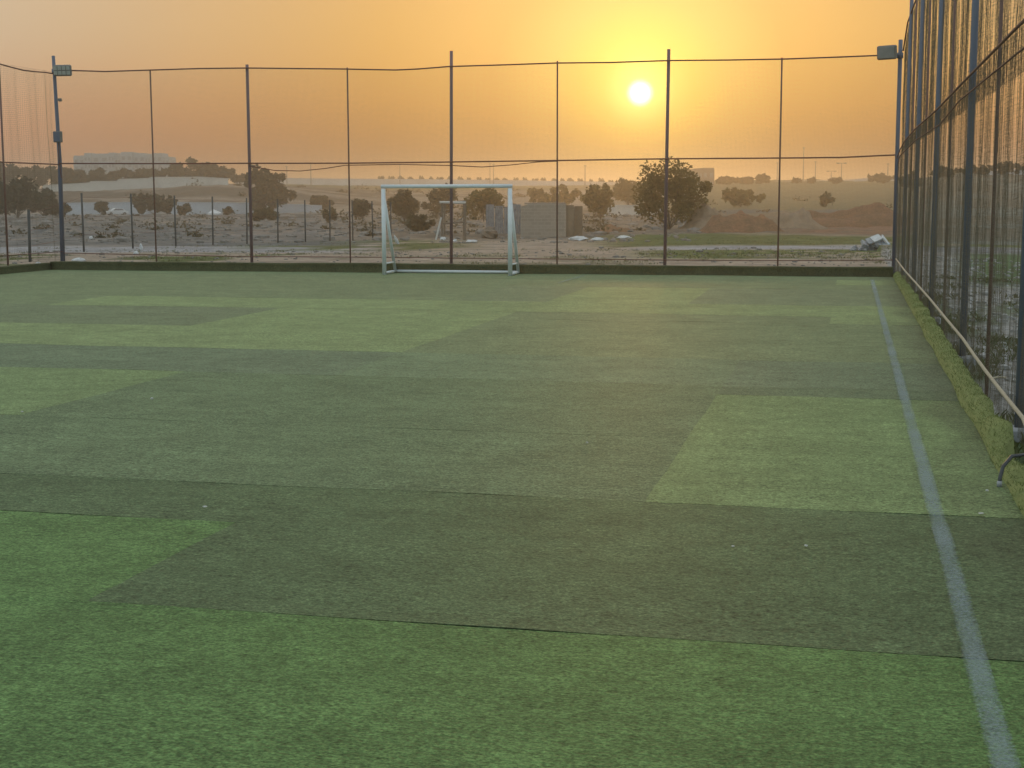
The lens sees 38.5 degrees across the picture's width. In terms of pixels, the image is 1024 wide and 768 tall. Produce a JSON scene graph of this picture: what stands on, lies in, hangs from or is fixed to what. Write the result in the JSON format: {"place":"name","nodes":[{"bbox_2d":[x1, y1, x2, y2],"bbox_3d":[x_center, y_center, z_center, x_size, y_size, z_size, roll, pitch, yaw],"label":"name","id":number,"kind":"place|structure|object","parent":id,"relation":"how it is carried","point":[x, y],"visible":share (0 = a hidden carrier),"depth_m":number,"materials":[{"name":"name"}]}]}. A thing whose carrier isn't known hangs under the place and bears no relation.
{"place":"outdoors","nodes":[
{"label":"outdoors","id":0,"kind":"place"},
{"bbox_2d":[4,247,889,265],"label":"gravel","id":1,"kind":"structure","parent":0,"point":[615,256],"depth_m":46.09,"materials":[{"name":"grey gravel"}]},
{"bbox_2d":[0,173,1023,463],"bbox_3d":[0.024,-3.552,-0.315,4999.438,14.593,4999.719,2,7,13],"label":"ground","id":2,"kind":"structure","parent":0,"point":[860,195],"depth_m":89.15,"materials":[{"name":"soil"}]},
{"bbox_2d":[0,177,15,214],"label":"tree","id":3,"kind":"object","parent":2,"relation":"on","point":[7,201],"visible":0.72,"depth_m":214.21,"materials":[{"name":"green plant"}]},
{"bbox_2d":[0,161,32,184],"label":"tree","id":4,"kind":"object","parent":2,"relation":"on","point":[15,172],"visible":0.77,"depth_m":423.21,"materials":[{"name":"green plant"}]},
{"bbox_2d":[1,175,45,217],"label":"tree","id":5,"kind":"object","parent":2,"relation":"on","point":[16,191],"visible":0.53,"depth_m":223.25,"materials":[{"name":"green plant"}]},
{"bbox_2d":[0,263,50,273],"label":"kerb","id":6,"kind":"structure","parent":2,"relation":"on","point":[8,269],"depth_m":32.98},
{"bbox_2d":[0,56,64,265],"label":"net fence","id":7,"kind":"object","parent":2,"relation":"on","point":[61,250],"visible":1,"depth_m":35.08,"materials":[{"name":"black metal"}]},
{"bbox_2d":[53,131,62,177],"bbox_3d":[-11.123,-5.622,35.979,0.200,1.136,0.144,2,7,13],"label":"junction box","id":8,"kind":"object","parent":7,"relation":"attached to","point":[57,137],"visible":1,"depth_m":35.87,"materials":[{"name":"grey paint"}]},
{"bbox_2d":[53,132,59,141],"bbox_3d":[-11.133,-6.044,35.860,0.170,0.235,0.014,2,7,13],"label":"box door","id":9,"kind":"structure","parent":8,"relation":"in","point":[56,135],"depth_m":35.86,"materials":[{"name":"grey paint"}]},
{"bbox_2d":[52,65,71,75],"bbox_3d":[-11.014,-7.626,35.714,0.674,0.273,0.296,4,9,31],"label":"floodlight","id":10,"kind":"object","parent":7,"relation":"attached to","point":[61,70],"visible":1,"depth_m":35.60,"materials":[{"name":"blue paint"}]},
{"bbox_2d":[26,187,58,215],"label":"tree","id":11,"kind":"object","parent":2,"relation":"on","point":[48,201],"visible":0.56,"depth_m":241.34,"materials":[{"name":"green plant"}]},
{"bbox_2d":[19,164,72,189],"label":"tree","id":12,"kind":"object","parent":2,"relation":"on","point":[41,180],"visible":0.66,"depth_m":433.60,"materials":[{"name":"green plant"}]},
{"bbox_2d":[48,200,71,216],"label":"bush","id":13,"kind":"object","parent":2,"relation":"on","point":[66,209],"visible":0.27,"depth_m":259.65,"materials":[{"name":"green plant"}]},
{"bbox_2d":[63,168,90,183],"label":"tree","id":14,"kind":"object","parent":2,"relation":"on","point":[68,179],"visible":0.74,"depth_m":436.99,"materials":[{"name":"green plant"}]},
{"bbox_2d":[81,167,118,182],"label":"tree","id":15,"kind":"object","parent":2,"relation":"on","point":[97,175],"visible":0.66,"depth_m":444.20,"materials":[{"name":"green plant"}]},
{"bbox_2d":[93,200,108,214],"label":"bush","id":16,"kind":"object","parent":2,"relation":"on","point":[101,204],"visible":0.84,"depth_m":295.28,"materials":[{"name":"green plant"}]},
{"bbox_2d":[106,208,128,214],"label":"parked car","id":17,"kind":"object","parent":2,"relation":"on","point":[117,211],"visible":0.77,"depth_m":299.23,"materials":[{"name":"white paint"}]},
{"bbox_2d":[105,167,135,180],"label":"tree","id":18,"kind":"object","parent":2,"relation":"on","point":[127,175],"visible":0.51,"depth_m":446.85,"materials":[{"name":"green plant"}]},
{"bbox_2d":[73,152,175,178],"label":"apartment building","id":19,"kind":"structure","parent":2,"relation":"on","point":[98,158],"depth_m":642.53,"materials":[{"name":"grey concrete"}]},
{"bbox_2d":[43,177,228,190],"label":"boundary wall","id":20,"kind":"structure","parent":2,"relation":"on","point":[132,182],"depth_m":396.31,"materials":[{"name":"beige concrete"}]},
{"bbox_2d":[133,167,161,177],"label":"tree","id":21,"kind":"object","parent":2,"relation":"on","point":[141,174],"visible":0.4,"depth_m":453.08,"materials":[{"name":"green plant"}]},
{"bbox_2d":[132,193,177,214],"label":"bush","id":22,"kind":"object","parent":2,"relation":"on","point":[146,204],"visible":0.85,"depth_m":288.14,"materials":[{"name":"green plant"}]},
{"bbox_2d":[155,161,197,176],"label":"tree","id":23,"kind":"object","parent":2,"relation":"on","point":[176,171],"visible":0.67,"depth_m":448.76,"materials":[{"name":"green plant"}]},
{"bbox_2d":[176,202,191,215],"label":"bush","id":24,"kind":"object","parent":2,"relation":"on","point":[185,211],"visible":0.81,"depth_m":295.14,"materials":[{"name":"green plant"}]},
{"bbox_2d":[66,202,321,214],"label":"boundary wall","id":25,"kind":"structure","parent":2,"relation":"on","point":[194,206],"depth_m":307.78,"materials":[{"name":"grey concrete"}]},
{"bbox_2d":[185,157,204,176],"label":"tree","id":26,"kind":"object","parent":2,"relation":"on","point":[197,166],"visible":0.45,"depth_m":462.96,"materials":[{"name":"green plant"}]},
{"bbox_2d":[27,193,391,261],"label":"wire fence","id":27,"kind":"object","parent":2,"relation":"on","point":[82,217],"visible":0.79,"depth_m":71.34,"materials":[{"name":"black metal"}]},
{"bbox_2d":[208,209,222,214],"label":"white tent","id":28,"kind":"object","parent":2,"relation":"on","point":[216,213],"visible":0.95,"depth_m":299.38,"materials":[{"name":"fabric"}]},
{"bbox_2d":[198,162,235,179],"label":"tree","id":29,"kind":"object","parent":2,"relation":"on","point":[217,173],"visible":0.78,"depth_m":452.62,"materials":[{"name":"green plant"}]},
{"bbox_2d":[222,206,234,214],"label":"bush","id":30,"kind":"object","parent":2,"relation":"on","point":[229,210],"visible":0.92,"depth_m":297.46,"materials":[{"name":"green plant"}]},
{"bbox_2d":[230,173,245,182],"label":"tree","id":31,"kind":"object","parent":2,"relation":"on","point":[240,179],"visible":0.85,"depth_m":464.54,"materials":[{"name":"green plant"}]},
{"bbox_2d":[243,164,273,189],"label":"tree","id":32,"kind":"object","parent":2,"relation":"on","point":[255,173],"visible":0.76,"depth_m":310.60,"materials":[{"name":"green plant"}]},
{"bbox_2d":[247,207,279,221],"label":"bush","id":33,"kind":"object","parent":2,"relation":"on","point":[265,213],"visible":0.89,"depth_m":203.09,"materials":[{"name":"green plant"}]},
{"bbox_2d":[252,182,296,211],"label":"bush","id":34,"kind":"object","parent":2,"relation":"on","point":[291,196],"visible":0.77,"depth_m":296.55,"materials":[{"name":"green plant"}]},
{"bbox_2d":[268,172,286,192],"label":"tree","id":35,"kind":"object","parent":2,"relation":"on","point":[276,183],"visible":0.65,"depth_m":313.81,"materials":[{"name":"green plant"}]},
{"bbox_2d":[309,195,333,208],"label":"bush","id":36,"kind":"object","parent":2,"relation":"on","point":[321,201],"visible":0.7,"depth_m":326.45,"materials":[{"name":"green plant"}]},
{"bbox_2d":[322,207,337,222],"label":"bush","id":37,"kind":"object","parent":2,"relation":"on","point":[326,213],"visible":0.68,"depth_m":178.59,"materials":[{"name":"green plant"}]},
{"bbox_2d":[0,209,701,242],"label":"rubble stones","id":38,"kind":"object","parent":2,"relation":"on","point":[124,238],"visible":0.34,"depth_m":128.25,"materials":[{"name":"stone"}]},
{"bbox_2d":[351,198,373,219],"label":"tree","id":39,"kind":"object","parent":2,"relation":"on","point":[364,207],"visible":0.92,"depth_m":188.16,"materials":[{"name":"green plant"}]},
{"bbox_2d":[386,189,419,219],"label":"tree","id":40,"kind":"object","parent":2,"relation":"on","point":[405,207],"visible":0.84,"depth_m":172.80,"materials":[{"name":"green plant"}]},
{"bbox_2d":[405,212,435,231],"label":"bush","id":41,"kind":"object","parent":2,"relation":"on","point":[414,220],"visible":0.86,"depth_m":116.62,"materials":[{"name":"green plant"}]},
{"bbox_2d":[236,178,641,185],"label":"embankment wall","id":42,"kind":"structure","parent":2,"relation":"on","point":[340,182],"depth_m":693.50,"materials":[{"name":"concrete"}]},
{"bbox_2d":[420,183,457,216],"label":"tree","id":43,"kind":"object","parent":2,"relation":"on","point":[435,198],"visible":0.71,"depth_m":212.57,"materials":[{"name":"green plant"}]},
{"bbox_2d":[1,178,891,237],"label":"undergrowth","id":44,"kind":"object","parent":2,"relation":"on","point":[598,224],"visible":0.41,"depth_m":162.07,"materials":[{"name":"green plant"}]},
{"bbox_2d":[0,236,899,264],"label":"weeds","id":45,"kind":"object","parent":2,"relation":"on","point":[752,252],"visible":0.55,"depth_m":48.01,"materials":[{"name":"green plant"}]},
{"bbox_2d":[435,200,465,239],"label":"timber frame","id":46,"kind":"object","parent":2,"relation":"on","point":[463,202],"visible":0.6,"depth_m":87.46,"materials":[{"name":"brown wood"}]},
{"bbox_2d":[50,261,893,276],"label":"kerb","id":47,"kind":"structure","parent":2,"relation":"on","point":[568,269],"depth_m":31.90,"materials":[{"name":"concrete"}]},
{"bbox_2d":[55,49,898,266],"bbox_3d":[-1.406,-5.102,34.000,20.001,5.131,0.200,2,7,13],"label":"net fence","id":48,"kind":"object","parent":2,"relation":"on","point":[532,161],"visible":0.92,"depth_m":33.78,"materials":[{"name":"black metal"}]},
{"bbox_2d":[462,188,504,221],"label":"tree","id":49,"kind":"object","parent":2,"relation":"on","point":[479,201],"visible":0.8,"depth_m":187.68,"materials":[{"name":"green plant"}]},
{"bbox_2d":[481,226,497,238],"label":"debris","id":50,"kind":"object","parent":2,"relation":"on","point":[489,232],"visible":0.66,"depth_m":93.19,"materials":[{"name":"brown wood"}]},
{"bbox_2d":[485,204,520,232],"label":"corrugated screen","id":51,"kind":"object","parent":2,"relation":"on","point":[517,210],"visible":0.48,"depth_m":104.40,"materials":[{"name":"grey metal"}]},
{"bbox_2d":[0,270,1023,767],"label":"turf","id":52,"kind":"structure","parent":2,"relation":"on","point":[428,526],"depth_m":7.37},
{"bbox_2d":[381,184,519,275],"bbox_3d":[-1.309,-3.324,31.560,2.876,1.920,0.876,2,7,13],"label":"football goal","id":53,"kind":"object","parent":52,"relation":"on","point":[511,225],"visible":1,"depth_m":31.36,"materials":[{"name":"white paint"}]},
{"bbox_2d":[893,271,1023,518],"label":"grass verge","id":54,"kind":"structure","parent":52,"relation":"on","point":[964,382],"depth_m":12.34,"materials":[{"name":"green plant"}]},
{"bbox_2d":[521,203,582,238],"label":"block shed","id":55,"kind":"structure","parent":2,"relation":"on","point":[531,230],"depth_m":91.50,"materials":[{"name":"grey concrete"}]},
{"bbox_2d":[526,184,585,204],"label":"bush","id":56,"kind":"object","parent":2,"relation":"on","point":[563,188],"visible":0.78,"depth_m":326.13,"materials":[{"name":"green plant"}]},
{"bbox_2d":[569,236,587,240],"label":"debris","id":57,"kind":"object","parent":2,"relation":"on","point":[579,238],"visible":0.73,"depth_m":83.29,"materials":[{"name":"white stone"}]},
{"bbox_2d":[590,237,603,240],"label":"debris","id":58,"kind":"object","parent":2,"relation":"on","point":[599,239],"visible":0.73,"depth_m":81.42,"materials":[{"name":"white stone"}]},
{"bbox_2d":[581,183,614,219],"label":"tree","id":59,"kind":"object","parent":2,"relation":"on","point":[591,199],"visible":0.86,"depth_m":197.47,"materials":[{"name":"green plant"}]},
{"bbox_2d":[599,224,630,232],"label":"earth heap","id":60,"kind":"object","parent":2,"relation":"on","point":[611,226],"visible":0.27,"depth_m":108.09,"materials":[{"name":"brown soil"}]},
{"bbox_2d":[617,235,631,238],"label":"debris","id":61,"kind":"object","parent":2,"relation":"on","point":[621,236],"visible":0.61,"depth_m":91.27,"materials":[{"name":"white stone"}]},
{"bbox_2d":[613,177,641,204],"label":"tree","id":62,"kind":"object","parent":2,"relation":"on","point":[617,187],"visible":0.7,"depth_m":325.44,"materials":[{"name":"green plant"}]},
{"bbox_2d":[604,205,660,215],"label":"boundary wall","id":63,"kind":"structure","parent":2,"relation":"on","point":[621,210],"depth_m":238.35,"materials":[{"name":"beige concrete"}]},
{"bbox_2d":[631,156,712,228],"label":"tree","id":64,"kind":"object","parent":2,"relation":"on","point":[688,204],"visible":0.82,"depth_m":127.85,"materials":[{"name":"green plant"}]},
{"bbox_2d":[682,168,713,185],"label":"flat roofed building","id":65,"kind":"structure","parent":2,"relation":"on","point":[710,174],"depth_m":514.77,"materials":[{"name":"beige concrete"}]},
{"bbox_2d":[678,203,727,228],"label":"earth heap","id":66,"kind":"object","parent":2,"relation":"on","point":[698,221],"visible":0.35,"depth_m":128.56,"materials":[{"name":"brown soil"}]},
{"bbox_2d":[715,175,738,184],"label":"tree","id":67,"kind":"object","parent":2,"relation":"on","point":[729,179],"visible":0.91,"depth_m":532.98,"materials":[{"name":"green plant"}]},
{"bbox_2d":[699,210,785,232],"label":"earth heap","id":68,"kind":"object","parent":2,"relation":"on","point":[756,220],"visible":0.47,"depth_m":111.74,"materials":[{"name":"brown soil"}]},
{"bbox_2d":[721,187,765,206],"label":"bush","id":69,"kind":"object","parent":2,"relation":"on","point":[747,194],"visible":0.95,"depth_m":256.61,"materials":[{"name":"green plant"}]},
{"bbox_2d":[736,176,753,183],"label":"tree","id":70,"kind":"object","parent":2,"relation":"on","point":[741,179],"visible":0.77,"depth_m":533.54,"materials":[{"name":"green plant"}]},
{"bbox_2d":[754,173,770,183],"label":"tree","id":71,"kind":"object","parent":2,"relation":"on","point":[764,178],"visible":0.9,"depth_m":538.50,"materials":[{"name":"green plant"}]},
{"bbox_2d":[790,177,802,183],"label":"tree","id":72,"kind":"object","parent":2,"relation":"on","point":[797,179],"visible":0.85,"depth_m":553.71,"materials":[{"name":"green plant"}]},
{"bbox_2d":[774,207,827,229],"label":"earth heap","id":73,"kind":"object","parent":2,"relation":"on","point":[805,220],"visible":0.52,"depth_m":131.40,"materials":[{"name":"brown soil"}]},
{"bbox_2d":[807,177,816,183],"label":"tree","id":74,"kind":"object","parent":2,"relation":"on","point":[812,180],"visible":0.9,"depth_m":553.91,"materials":[{"name":"green plant"}]},
{"bbox_2d":[819,191,835,206],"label":"bush","id":75,"kind":"object","parent":2,"relation":"on","point":[824,200],"visible":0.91,"depth_m":252.36,"materials":[{"name":"green plant"}]},
{"bbox_2d":[828,177,842,183],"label":"tree","id":76,"kind":"object","parent":2,"relation":"on","point":[837,179],"visible":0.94,"depth_m":553.50,"materials":[{"name":"green plant"}]},
{"bbox_2d":[806,178,893,181],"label":"embankment wall","id":77,"kind":"structure","parent":2,"relation":"on","point":[854,180],"depth_m":634.01,"materials":[{"name":"concrete"}]},
{"bbox_2d":[809,202,911,227],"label":"earth heap","id":78,"kind":"object","parent":2,"relation":"on","point":[873,219],"visible":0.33,"depth_m":137.63,"materials":[{"name":"brown soil"}]},
{"bbox_2d":[850,234,889,250],"bbox_3d":[13.413,-5.273,54.959,1.710,0.714,1.286,0,7,0],"label":"rubble pile","id":79,"kind":"object","parent":2,"relation":"on","point":[871,244],"visible":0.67,"depth_m":54.51,"materials":[{"name":"grey stone"}]},
{"bbox_2d":[867,173,893,183],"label":"tree","id":80,"kind":"object","parent":2,"relation":"on","point":[877,177],"visible":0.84,"depth_m":554.07,"materials":[{"name":"green plant"}]},
{"bbox_2d":[900,170,920,188],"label":"tree","id":81,"kind":"object","parent":2,"relation":"on","point":[912,179],"visible":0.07,"depth_m":326.09,"materials":[{"name":"green plant"}]},
{"bbox_2d":[932,166,956,177],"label":"tree","id":82,"kind":"object","parent":2,"relation":"on","point":[946,172],"visible":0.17,"depth_m":305.05,"materials":[{"name":"green plant"}]},
{"bbox_2d":[892,0,1023,444],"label":"net fence","id":83,"kind":"object","parent":2,"relation":"on","point":[970,81],"visible":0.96,"depth_m":16.06,"materials":[{"name":"blue paint"}]},
{"bbox_2d":[877,45,902,59],"bbox_3d":[8.123,-7.103,31.481,0.450,0.302,0.449,6,10,41],"label":"floodlight","id":84,"kind":"object","parent":83,"relation":"attached to","point":[886,52],"visible":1,"depth_m":31.33,"materials":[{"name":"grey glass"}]},
{"bbox_2d":[895,258,1023,424],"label":"pipe","id":85,"kind":"object","parent":83,"relation":"attached to","point":[1005,396],"visible":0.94,"depth_m":12.87,"materials":[{"name":"grey metal"}]},
{"bbox_2d":[906,275,1023,463],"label":"weeds","id":86,"kind":"object","parent":2,"relation":"on","point":[1016,444],"visible":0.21,"depth_m":17.45,"materials":[{"name":"green plant"}]},
{"bbox_2d":[954,165,989,174],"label":"tree","id":87,"kind":"object","parent":2,"relation":"on","point":[983,166],"visible":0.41,"depth_m":295.92,"materials":[{"name":"green plant"}]},
{"bbox_2d":[986,169,1023,174],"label":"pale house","id":88,"kind":"structure","parent":2,"relation":"on","point":[1009,173],"depth_m":326.32,"materials":[{"name":"beige"}]},
{"bbox_2d":[988,161,1022,174],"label":"tree","id":89,"kind":"object","parent":2,"relation":"on","point":[1001,170],"visible":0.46,"depth_m":310.99,"materials":[{"name":"green plant"}]},
{"bbox_2d":[997,453,1023,486],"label":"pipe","id":90,"kind":"object","parent":2,"relation":"on","point":[1003,466],"visible":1,"depth_m":8.41,"materials":[{"name":"grey metal"}]},
{"bbox_2d":[0,0,1023,188],"label":"sky","id":91,"kind":"structure","parent":0,"point":[96,35],"materials":[{"name":"orange"}]},
{"bbox_2d":[897,256,1020,414],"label":"gravel","id":92,"kind":"structure","parent":0,"point":[1003,319],"depth_m":23.86,"materials":[{"name":"grey gravel"}]}
]}

